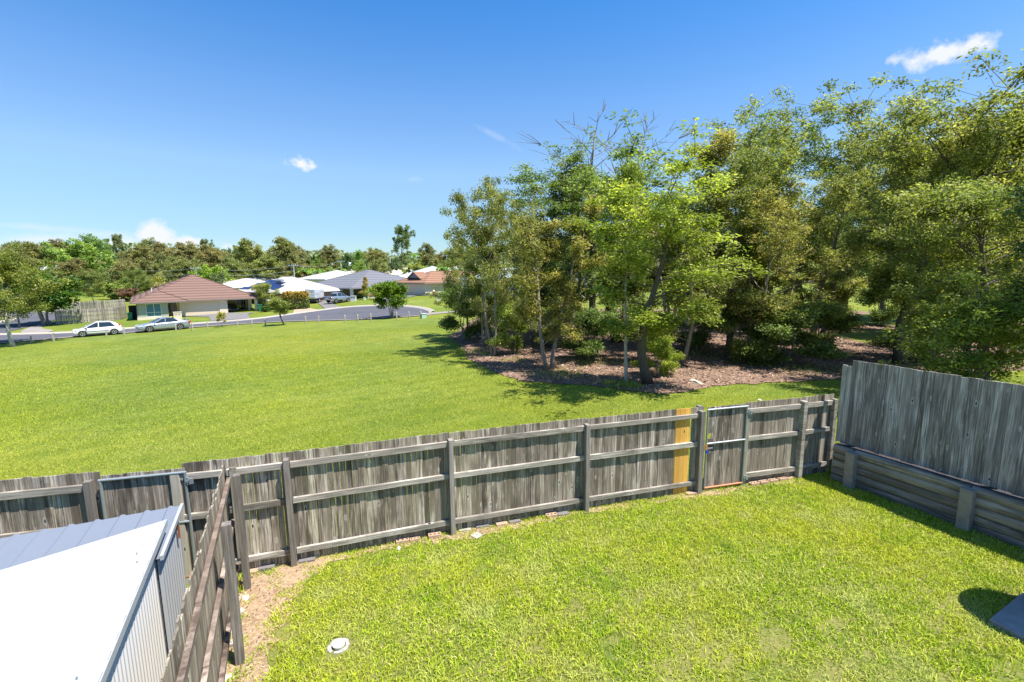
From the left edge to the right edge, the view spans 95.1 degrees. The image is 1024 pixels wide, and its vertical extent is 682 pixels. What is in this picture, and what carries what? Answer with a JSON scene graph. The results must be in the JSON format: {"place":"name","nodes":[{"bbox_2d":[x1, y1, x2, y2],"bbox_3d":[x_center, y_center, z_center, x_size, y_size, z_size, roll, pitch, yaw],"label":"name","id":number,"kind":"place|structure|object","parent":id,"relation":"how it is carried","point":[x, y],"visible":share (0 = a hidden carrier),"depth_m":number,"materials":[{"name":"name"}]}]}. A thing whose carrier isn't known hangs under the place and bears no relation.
{"place":"outdoors","nodes":[
{"label":"outdoors","id":0,"kind":"place"},
{"bbox_2d":[0,310,77,332],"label":"side road","id":1,"kind":"structure","parent":0,"point":[33,319],"depth_m":64.38,"materials":[{"name":"asphalt"}]},
{"bbox_2d":[0,306,428,342],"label":"road","id":2,"kind":"structure","parent":0,"point":[363,312],"depth_m":61.53,"materials":[{"name":"asphalt"}]},
{"bbox_2d":[72,321,122,336],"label":"hatchback","id":3,"kind":"object","parent":2,"relation":"on","point":[100,327],"visible":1,"depth_m":48.95,"materials":[{"name":"white paint"}]},
{"bbox_2d":[135,317,190,331],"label":"sedan","id":4,"kind":"object","parent":2,"relation":"on","point":[162,323],"visible":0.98,"depth_m":52.35,"materials":[{"name":"silver metal"}]},
{"bbox_2d":[0,305,434,334],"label":"kerb","id":5,"kind":"structure","parent":2,"relation":"on","point":[427,309],"depth_m":63.65,"materials":[{"name":"concrete"}]},
{"bbox_2d":[0,448,704,558],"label":"park grass","id":6,"kind":"structure","parent":0,"point":[69,458],"depth_m":12.38,"materials":[{"name":"plant"}]},
{"bbox_2d":[0,394,839,453],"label":"park grass","id":7,"kind":"structure","parent":0,"point":[111,413],"depth_m":16.06,"materials":[{"name":"plant"}]},
{"bbox_2d":[226,480,793,681],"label":"bare soil","id":8,"kind":"structure","parent":0,"point":[291,576],"depth_m":7.19,"materials":[{"name":"soil"}]},
{"bbox_2d":[0,264,1023,587],"bbox_3d":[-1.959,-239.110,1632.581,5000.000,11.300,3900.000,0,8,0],"label":"ground","id":9,"kind":"structure","parent":0,"point":[330,328],"depth_m":20.55,"materials":[{"name":"green plant"}]},
{"bbox_2d":[0,240,75,346],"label":"gum tree","id":10,"kind":"object","parent":9,"relation":"on","point":[8,260],"visible":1,"depth_m":42.25,"materials":[{"name":"green plant"}]},
{"bbox_2d":[19,241,56,266],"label":"gum tree","id":11,"kind":"object","parent":9,"relation":"on","point":[34,251],"visible":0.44,"depth_m":168.94,"materials":[{"name":"green plant"}]},
{"bbox_2d":[0,271,86,325],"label":"shade tree","id":12,"kind":"object","parent":9,"relation":"on","point":[59,300],"visible":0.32,"depth_m":60.33,"materials":[{"name":"green plant"}]},
{"bbox_2d":[0,471,103,537],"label":"timber fence","id":13,"kind":"object","parent":9,"relation":"on","point":[26,505],"visible":0.42,"depth_m":6.95,"materials":[{"name":"wood"}]},
{"bbox_2d":[52,258,93,290],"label":"garden tree","id":14,"kind":"object","parent":9,"relation":"on","point":[74,265],"visible":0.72,"depth_m":127.52,"materials":[{"name":"green plant"}]},
{"bbox_2d":[38,237,120,287],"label":"gum tree","id":15,"kind":"object","parent":9,"relation":"on","point":[88,252],"visible":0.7,"depth_m":144.50,"materials":[{"name":"green plant"}]},
{"bbox_2d":[0,519,168,681],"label":"garden shed","id":16,"kind":"structure","parent":9,"relation":"on","point":[92,612],"depth_m":3.97,"materials":[{"name":"white metal"}]},
{"bbox_2d":[69,269,107,304],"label":"park tree","id":17,"kind":"object","parent":9,"relation":"on","point":[88,277],"visible":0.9,"depth_m":84.81,"materials":[{"name":"green plant"}]},
{"bbox_2d":[54,305,126,324],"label":"slat fence","id":18,"kind":"object","parent":9,"relation":"on","point":[103,316],"visible":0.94,"depth_m":63.18,"materials":[{"name":"wood"}]},
{"bbox_2d":[58,299,126,312],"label":"slat fence","id":19,"kind":"object","parent":9,"relation":"on","point":[108,304],"visible":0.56,"depth_m":75.46,"materials":[{"name":"wood"}]},
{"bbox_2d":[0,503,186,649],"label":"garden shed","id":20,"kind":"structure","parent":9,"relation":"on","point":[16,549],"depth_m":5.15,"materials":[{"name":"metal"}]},
{"bbox_2d":[74,233,125,266],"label":"gum tree","id":21,"kind":"object","parent":9,"relation":"on","point":[101,246],"visible":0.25,"depth_m":180.89,"materials":[{"name":"green plant"}]},
{"bbox_2d":[106,233,127,261],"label":"gum tree","id":22,"kind":"object","parent":9,"relation":"on","point":[116,240],"visible":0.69,"depth_m":176.14,"materials":[{"name":"green plant"}]},
{"bbox_2d":[93,279,143,299],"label":"garden tree","id":23,"kind":"object","parent":9,"relation":"on","point":[106,286],"visible":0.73,"depth_m":102.61,"materials":[{"name":"green plant"}]},
{"bbox_2d":[108,257,144,285],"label":"garden tree","id":24,"kind":"object","parent":9,"relation":"on","point":[125,263],"visible":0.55,"depth_m":116.05,"materials":[{"name":"green plant"}]},
{"bbox_2d":[117,267,153,293],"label":"garden tree","id":25,"kind":"object","parent":9,"relation":"on","point":[133,274],"visible":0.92,"depth_m":99.05,"materials":[{"name":"green plant"}]},
{"bbox_2d":[115,243,160,282],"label":"gum tree","id":26,"kind":"object","parent":9,"relation":"on","point":[138,254],"visible":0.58,"depth_m":145.42,"materials":[{"name":"green plant"}]},
{"bbox_2d":[136,258,165,284],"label":"garden tree","id":27,"kind":"object","parent":9,"relation":"on","point":[153,269],"visible":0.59,"depth_m":122.17,"materials":[{"name":"green plant"}]},
{"bbox_2d":[156,256,199,280],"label":"garden tree","id":28,"kind":"object","parent":9,"relation":"on","point":[178,265],"visible":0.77,"depth_m":117.97,"materials":[{"name":"green plant"}]},
{"bbox_2d":[162,241,205,262],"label":"gum tree","id":29,"kind":"object","parent":9,"relation":"on","point":[187,251],"visible":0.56,"depth_m":154.48,"materials":[{"name":"green plant"}]},
{"bbox_2d":[129,274,258,319],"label":"brick house","id":30,"kind":"structure","parent":9,"relation":"on","point":[191,294],"depth_m":71.20,"materials":[{"name":"brown tile"}]},
{"bbox_2d":[184,301,219,315],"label":"garage door","id":31,"kind":"structure","parent":30,"relation":"in","point":[203,307],"depth_m":70.93,"materials":[{"name":"metal"}]},
{"bbox_2d":[160,465,250,681],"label":"side fence","id":32,"kind":"object","parent":9,"relation":"on","point":[208,620],"visible":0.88,"depth_m":5.55,"materials":[{"name":"wood"}]},
{"bbox_2d":[188,264,235,281],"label":"garden tree","id":33,"kind":"object","parent":9,"relation":"on","point":[216,270],"visible":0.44,"depth_m":109.23,"materials":[{"name":"green plant"}]},
{"bbox_2d":[195,244,231,279],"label":"gum tree","id":34,"kind":"object","parent":9,"relation":"on","point":[215,256],"visible":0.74,"depth_m":145.81,"materials":[{"name":"green plant"}]},
{"bbox_2d":[0,327,459,367],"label":"park grass","id":35,"kind":"structure","parent":9,"relation":"on","point":[139,349],"depth_m":36.85,"materials":[{"name":"plant"}]},
{"bbox_2d":[220,257,248,280],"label":"garden tree","id":36,"kind":"object","parent":9,"relation":"on","point":[233,266],"visible":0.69,"depth_m":122.25,"materials":[{"name":"green plant"}]},
{"bbox_2d":[230,237,268,279],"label":"gum tree","id":37,"kind":"object","parent":9,"relation":"on","point":[248,252],"visible":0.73,"depth_m":135.60,"materials":[{"name":"green plant"}]},
{"bbox_2d":[250,282,279,308],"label":"garden shrub","id":38,"kind":"object","parent":9,"relation":"on","point":[261,289],"visible":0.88,"depth_m":74.99,"materials":[{"name":"green plant"}]},
{"bbox_2d":[242,255,290,278],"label":"garden tree","id":39,"kind":"object","parent":9,"relation":"on","point":[261,263],"visible":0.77,"depth_m":124.31,"materials":[{"name":"green plant"}]},
{"bbox_2d":[268,296,291,324],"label":"tree","id":40,"kind":"object","parent":9,"relation":"on","point":[279,304],"visible":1,"depth_m":52.76,"materials":[{"name":"green plant"}]},
{"bbox_2d":[261,236,306,275],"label":"gum tree","id":41,"kind":"object","parent":9,"relation":"on","point":[284,246],"visible":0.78,"depth_m":139.41,"materials":[{"name":"green plant"}]},
{"bbox_2d":[238,276,342,302],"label":"white roof house","id":42,"kind":"structure","parent":9,"relation":"on","point":[287,283],"depth_m":87.80,"materials":[{"name":"beige metal"}]},
{"bbox_2d":[282,290,309,309],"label":"hedge","id":43,"kind":"object","parent":9,"relation":"on","point":[300,295],"visible":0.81,"depth_m":75.04,"materials":[{"name":"green plant"}]},
{"bbox_2d":[300,270,350,281],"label":"cream gable house","id":44,"kind":"structure","parent":9,"relation":"on","point":[324,276],"depth_m":119.41,"materials":[{"name":"metal"}]},
{"bbox_2d":[316,244,342,268],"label":"gum tree","id":45,"kind":"object","parent":9,"relation":"on","point":[331,254],"visible":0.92,"depth_m":185.01,"materials":[{"name":"green plant"}]},
{"bbox_2d":[45,242,623,268],"bbox_3d":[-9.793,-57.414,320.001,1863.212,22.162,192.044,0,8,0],"label":"woodland","id":46,"kind":"object","parent":9,"relation":"on","point":[410,259],"visible":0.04,"depth_m":257.66,"materials":[{"name":"green plant"}]},
{"bbox_2d":[316,269,404,299],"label":"grey roof house","id":47,"kind":"structure","parent":9,"relation":"on","point":[349,284],"depth_m":98.24,"materials":[{"name":"tile"}]},
{"bbox_2d":[357,247,392,268],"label":"gum tree","id":48,"kind":"object","parent":9,"relation":"on","point":[375,253],"visible":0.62,"depth_m":186.70,"materials":[{"name":"green plant"}]},
{"bbox_2d":[363,279,408,316],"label":"round tree","id":49,"kind":"object","parent":9,"relation":"on","point":[391,292],"visible":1,"depth_m":54.79,"materials":[{"name":"green plant"}]},
{"bbox_2d":[390,224,415,266],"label":"gum tree","id":50,"kind":"object","parent":9,"relation":"on","point":[405,234],"visible":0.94,"depth_m":156.41,"materials":[{"name":"green plant"}]},
{"bbox_2d":[396,271,474,294],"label":"terracotta house","id":51,"kind":"structure","parent":9,"relation":"on","point":[420,283],"depth_m":94.67,"materials":[{"name":"tile"}]},
{"bbox_2d":[169,405,705,583],"bbox_3d":[-0.543,2.744,8.879,9.963,2.199,0.254,-3,9,-17],"label":"timber fence","id":52,"kind":"object","parent":9,"relation":"on","point":[538,469],"visible":0.81,"depth_m":8.70,"materials":[{"name":"grey wood"}]},
{"bbox_2d":[98,468,195,577],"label":"driveway gate","id":53,"kind":"structure","parent":52,"relation":"attached to","point":[131,493],"depth_m":7.21,"materials":[{"name":"metal"}]},
{"bbox_2d":[0,349,1023,404],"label":"park grass","id":54,"kind":"structure","parent":9,"relation":"on","point":[141,372],"depth_m":22.65,"materials":[{"name":"plant"}]},
{"bbox_2d":[449,309,1023,393],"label":"mulch bed","id":55,"kind":"object","parent":9,"relation":"on","point":[660,389],"visible":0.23,"depth_m":24.66,"materials":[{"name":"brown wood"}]},
{"bbox_2d":[427,230,491,327],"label":"gum tree","id":56,"kind":"object","parent":55,"relation":"on","point":[457,249],"visible":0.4,"depth_m":35.46,"materials":[{"name":"green plant"}]},
{"bbox_2d":[437,284,491,339],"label":"shrub","id":57,"kind":"object","parent":55,"relation":"on","point":[449,322],"visible":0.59,"depth_m":34.47,"materials":[{"name":"green plant"}]},
{"bbox_2d":[449,225,523,345],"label":"gum tree","id":58,"kind":"object","parent":55,"relation":"on","point":[471,291],"visible":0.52,"depth_m":30.41,"materials":[{"name":"green plant"}]},
{"bbox_2d":[438,175,548,355],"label":"gum tree","id":59,"kind":"object","parent":55,"relation":"on","point":[495,212],"visible":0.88,"depth_m":26.87,"materials":[{"name":"green plant"}]},
{"bbox_2d":[453,199,554,335],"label":"gum tree","id":60,"kind":"object","parent":55,"relation":"on","point":[518,209],"visible":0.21,"depth_m":31.84,"materials":[{"name":"green plant"}]},
{"bbox_2d":[485,302,532,354],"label":"shrub","id":61,"kind":"object","parent":55,"relation":"on","point":[514,343],"visible":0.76,"depth_m":27.84,"materials":[{"name":"green plant"}]},
{"bbox_2d":[497,126,601,332],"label":"gum tree","id":62,"kind":"object","parent":55,"relation":"on","point":[528,180],"visible":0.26,"depth_m":34.00,"materials":[{"name":"green plant"}]},
{"bbox_2d":[515,277,585,345],"bbox_3d":[2.387,-1.805,31.471,4.454,5.062,4.384,-5,9,-28],"label":"shrub","id":63,"kind":"object","parent":55,"relation":"on","point":[544,290],"visible":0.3,"depth_m":30.85,"materials":[{"name":"green plant"}]},
{"bbox_2d":[508,193,608,370],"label":"gum tree","id":64,"kind":"object","parent":55,"relation":"on","point":[545,247],"visible":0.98,"depth_m":22.96,"materials":[{"name":"green plant"}]},
{"bbox_2d":[505,147,644,331],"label":"gum tree","id":65,"kind":"object","parent":55,"relation":"on","point":[562,217],"visible":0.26,"depth_m":33.09,"materials":[{"name":"green plant"}]},
{"bbox_2d":[547,305,621,359],"bbox_3d":[4.067,-0.314,26.125,3.682,3.348,3.623,-7,10,-36],"label":"shrub","id":66,"kind":"object","parent":55,"relation":"on","point":[592,317],"visible":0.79,"depth_m":25.50,"materials":[{"name":"green plant"}]},
{"bbox_2d":[519,102,657,334],"bbox_3d":[6.029,-8.707,36.323,11.417,17.162,8.170,0,8,4],"label":"dead tree","id":67,"kind":"object","parent":55,"relation":"on","point":[591,161],"visible":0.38,"depth_m":33.88,"materials":[{"name":"wood"}]},
{"bbox_2d":[523,109,725,342],"bbox_3d":[6.925,-5.763,29.559,12.460,13.092,11.606,-5,9,-28],"label":"gum tree","id":68,"kind":"object","parent":55,"relation":"on","point":[624,151],"visible":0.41,"depth_m":29.39,"materials":[{"name":"green plant"}]},
{"bbox_2d":[590,151,672,381],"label":"gum tree","id":69,"kind":"object","parent":55,"relation":"on","point":[631,171],"visible":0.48,"depth_m":19.73,"materials":[{"name":"green plant"}]},
{"bbox_2d":[563,111,710,325],"bbox_3d":[8.613,-8.943,36.406,7.284,17.579,10.179,-4,9,-21],"label":"dead tree","id":70,"kind":"object","parent":55,"relation":"on","point":[622,316],"visible":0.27,"depth_m":35.56,"materials":[{"name":"wood"}]},
{"bbox_2d":[454,348,851,389],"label":"weeds","id":71,"kind":"object","parent":55,"relation":"on","point":[606,382],"visible":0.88,"depth_m":23.35,"materials":[{"name":"plant"}]},
{"bbox_2d":[629,334,685,376],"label":"shrub","id":72,"kind":"object","parent":55,"relation":"on","point":[662,350],"visible":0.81,"depth_m":21.74,"materials":[{"name":"green plant"}]},
{"bbox_2d":[564,117,773,384],"bbox_3d":[5.819,-2.427,18.213,8.125,9.610,7.568,-6,10,-34],"label":"gum tree","id":73,"kind":"object","parent":55,"relation":"on","point":[649,322],"visible":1,"depth_m":18.34,"materials":[{"name":"green plant"}]},
{"bbox_2d":[609,205,737,363],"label":"gum tree","id":74,"kind":"object","parent":55,"relation":"on","point":[671,249],"visible":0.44,"depth_m":23.93,"materials":[{"name":"green plant"}]},
{"bbox_2d":[657,300,725,350],"bbox_3d":[11.199,-0.869,28.940,4.070,3.561,4.006,-3,9,-19],"label":"shrub","id":75,"kind":"object","parent":55,"relation":"on","point":[699,338],"visible":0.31,"depth_m":28.06,"materials":[{"name":"green plant"}]},
{"bbox_2d":[638,128,793,345],"bbox_3d":[12.165,-5.649,29.710,7.569,12.887,9.341,0,8,0],"label":"gum tree","id":76,"kind":"object","parent":55,"relation":"on","point":[722,148],"visible":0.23,"depth_m":26.61,"materials":[{"name":"green plant"}]},
{"bbox_2d":[656,103,830,356],"bbox_3d":[13.223,-5.987,27.727,8.269,13.973,8.209,-3,9,-19],"label":"gum tree","id":77,"kind":"object","parent":55,"relation":"on","point":[759,163],"visible":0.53,"depth_m":25.63,"materials":[{"name":"green plant"}]},
{"bbox_2d":[684,85,815,293],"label":"gum tree","id":78,"kind":"object","parent":55,"relation":"on","point":[753,133],"visible":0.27,"depth_m":34.38,"materials":[{"name":"green plant"}]},
{"bbox_2d":[703,287,809,360],"bbox_3d":[13.062,-0.712,25.328,4.909,4.377,4.831,4,10,29],"label":"shrub","id":79,"kind":"object","parent":55,"relation":"on","point":[727,324],"visible":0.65,"depth_m":24.89,"materials":[{"name":"green plant"}]},
{"bbox_2d":[709,208,817,340],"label":"gum tree","id":80,"kind":"object","parent":55,"relation":"on","point":[783,298],"visible":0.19,"depth_m":27.35,"materials":[{"name":"green plant"}]},
{"bbox_2d":[689,173,852,360],"bbox_3d":[12.992,-3.748,24.787,7.968,10.256,8.324,0,8,0],"label":"gum tree","id":81,"kind":"object","parent":55,"relation":"on","point":[780,229],"visible":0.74,"depth_m":23.76,"materials":[{"name":"green plant"}]},
{"bbox_2d":[710,104,868,326],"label":"gum tree","id":82,"kind":"object","parent":55,"relation":"on","point":[820,150],"visible":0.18,"depth_m":40.09,"materials":[{"name":"green plant"}]},
{"bbox_2d":[737,302,852,364],"bbox_3d":[14.033,-0.199,24.041,4.782,3.592,4.859,-1,8,-3],"label":"shrub","id":83,"kind":"object","parent":55,"relation":"on","point":[815,347],"visible":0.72,"depth_m":23.54,"materials":[{"name":"green plant"}]},
{"bbox_2d":[753,191,846,303],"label":"gum tree","id":84,"kind":"object","parent":55,"relation":"on","point":[802,270],"visible":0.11,"depth_m":45.53,"materials":[{"name":"green plant"}]},
{"bbox_2d":[788,297,866,349],"bbox_3d":[17.966,-0.765,27.719,4.744,3.597,4.669,6,11,38],"label":"shrub","id":85,"kind":"object","parent":55,"relation":"on","point":[838,311],"visible":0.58,"depth_m":26.54,"materials":[{"name":"green plant"}]},
{"bbox_2d":[794,276,867,325],"bbox_3d":[26.964,-3.286,39.892,4.991,5.169,4.912,-7,10,-37],"label":"shrub","id":86,"kind":"object","parent":55,"relation":"on","point":[844,292],"visible":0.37,"depth_m":39.10,"materials":[{"name":"green plant"}]},
{"bbox_2d":[790,128,901,333],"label":"gum tree","id":87,"kind":"object","parent":55,"relation":"on","point":[837,187],"visible":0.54,"depth_m":29.82,"materials":[{"name":"green plant"}]},
{"bbox_2d":[811,189,882,333],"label":"gum tree","id":88,"kind":"object","parent":55,"relation":"on","point":[834,286],"visible":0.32,"depth_m":34.87,"materials":[{"name":"green plant"}]},
{"bbox_2d":[778,71,966,305],"bbox_3d":[28.979,-10.945,38.482,13.328,20.682,13.231,-5,9,-28],"label":"gum tree","id":89,"kind":"object","parent":55,"relation":"on","point":[857,123],"visible":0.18,"depth_m":37.03,"materials":[{"name":"green plant"}]},
{"bbox_2d":[857,312,897,325],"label":"grass patch","id":90,"kind":"object","parent":55,"relation":"on","point":[893,322],"visible":0.06,"depth_m":44.29,"materials":[{"name":"plant"}]},
{"bbox_2d":[830,116,947,311],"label":"gum tree","id":91,"kind":"object","parent":90,"relation":"on","point":[880,304],"visible":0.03,"depth_m":46.41,"materials":[{"name":"green plant"}]},
{"bbox_2d":[832,329,924,342],"bbox_3d":[28.394,-0.399,34.849,11.717,0.004,5.561,-4,9,-24],"label":"grass patch","id":92,"kind":"object","parent":55,"relation":"on","point":[866,335],"visible":0.4,"depth_m":35.13,"materials":[{"name":"plant"}]},
{"bbox_2d":[852,282,910,324],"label":"shrub","id":93,"kind":"object","parent":55,"relation":"on","point":[876,316],"visible":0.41,"depth_m":41.72,"materials":[{"name":"green plant"}]},
{"bbox_2d":[865,306,960,358],"bbox_3d":[22.580,-0.376,25.790,4.130,3.247,4.197,-1,8,-6],"label":"shrub","id":94,"kind":"object","parent":55,"relation":"on","point":[883,342],"visible":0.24,"depth_m":25.84,"materials":[{"name":"green plant"}]},
{"bbox_2d":[811,91,1023,362],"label":"gum tree","id":95,"kind":"object","parent":55,"relation":"on","point":[1014,142],"visible":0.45,"depth_m":21.25,"materials":[{"name":"green plant"}]},
{"bbox_2d":[842,45,1023,363],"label":"gum tree","id":96,"kind":"object","parent":55,"relation":"on","point":[895,158],"visible":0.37,"depth_m":21.30,"materials":[{"name":"green plant"}]},
{"bbox_2d":[741,394,837,485],"bbox_3d":[6.495,2.395,10.927,2.585,2.181,0.169,-3,9,-15],"label":"timber fence","id":97,"kind":"object","parent":9,"relation":"on","point":[795,437],"visible":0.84,"depth_m":10.92,"materials":[{"name":"wood"}]},
{"bbox_2d":[703,404,752,488],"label":"garden gate","id":98,"kind":"structure","parent":97,"relation":"attached to","point":[725,448],"depth_m":10.47,"materials":[{"name":"wood"}]},
{"bbox_2d":[853,166,1023,380],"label":"gum tree","id":99,"kind":"object","parent":9,"relation":"on","point":[951,207],"visible":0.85,"depth_m":17.32,"materials":[{"name":"green plant"}]},
{"bbox_2d":[876,266,1023,384],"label":"shrub","id":100,"kind":"object","parent":9,"relation":"on","point":[978,320],"visible":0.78,"depth_m":14.56,"materials":[{"name":"green plant"}]},
{"bbox_2d":[993,76,1023,343],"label":"gum tree","id":101,"kind":"object","parent":9,"relation":"on","point":[1021,250],"visible":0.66,"depth_m":13.98,"materials":[{"name":"green plant"}]},
{"bbox_2d":[0,0,1023,266],"label":"sky","id":102,"kind":"structure","parent":0,"point":[313,124],"materials":[{"name":"blue"}]},
{"bbox_2d":[226,472,1023,681],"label":"yard ground","id":103,"kind":"structure","parent":0,"point":[833,675],"depth_m":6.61,"materials":[{"name":"green plant"}]},
{"bbox_2d":[830,444,1023,549],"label":"retaining wall","id":104,"kind":"structure","parent":103,"relation":"on","point":[969,507],"depth_m":9.27,"materials":[{"name":"wood"}]},
{"bbox_2d":[989,592,1023,641],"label":"concrete slab","id":105,"kind":"structure","parent":103,"relation":"on","point":[1009,617],"depth_m":6.51,"materials":[{"name":"concrete"}]},
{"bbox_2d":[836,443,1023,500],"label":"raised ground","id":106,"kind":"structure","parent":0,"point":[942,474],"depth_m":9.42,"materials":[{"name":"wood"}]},
{"bbox_2d":[835,360,1023,496],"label":"tall fence","id":107,"kind":"object","parent":106,"relation":"on","point":[968,428],"visible":0.98,"depth_m":9.32,"materials":[{"name":"grey wood"}]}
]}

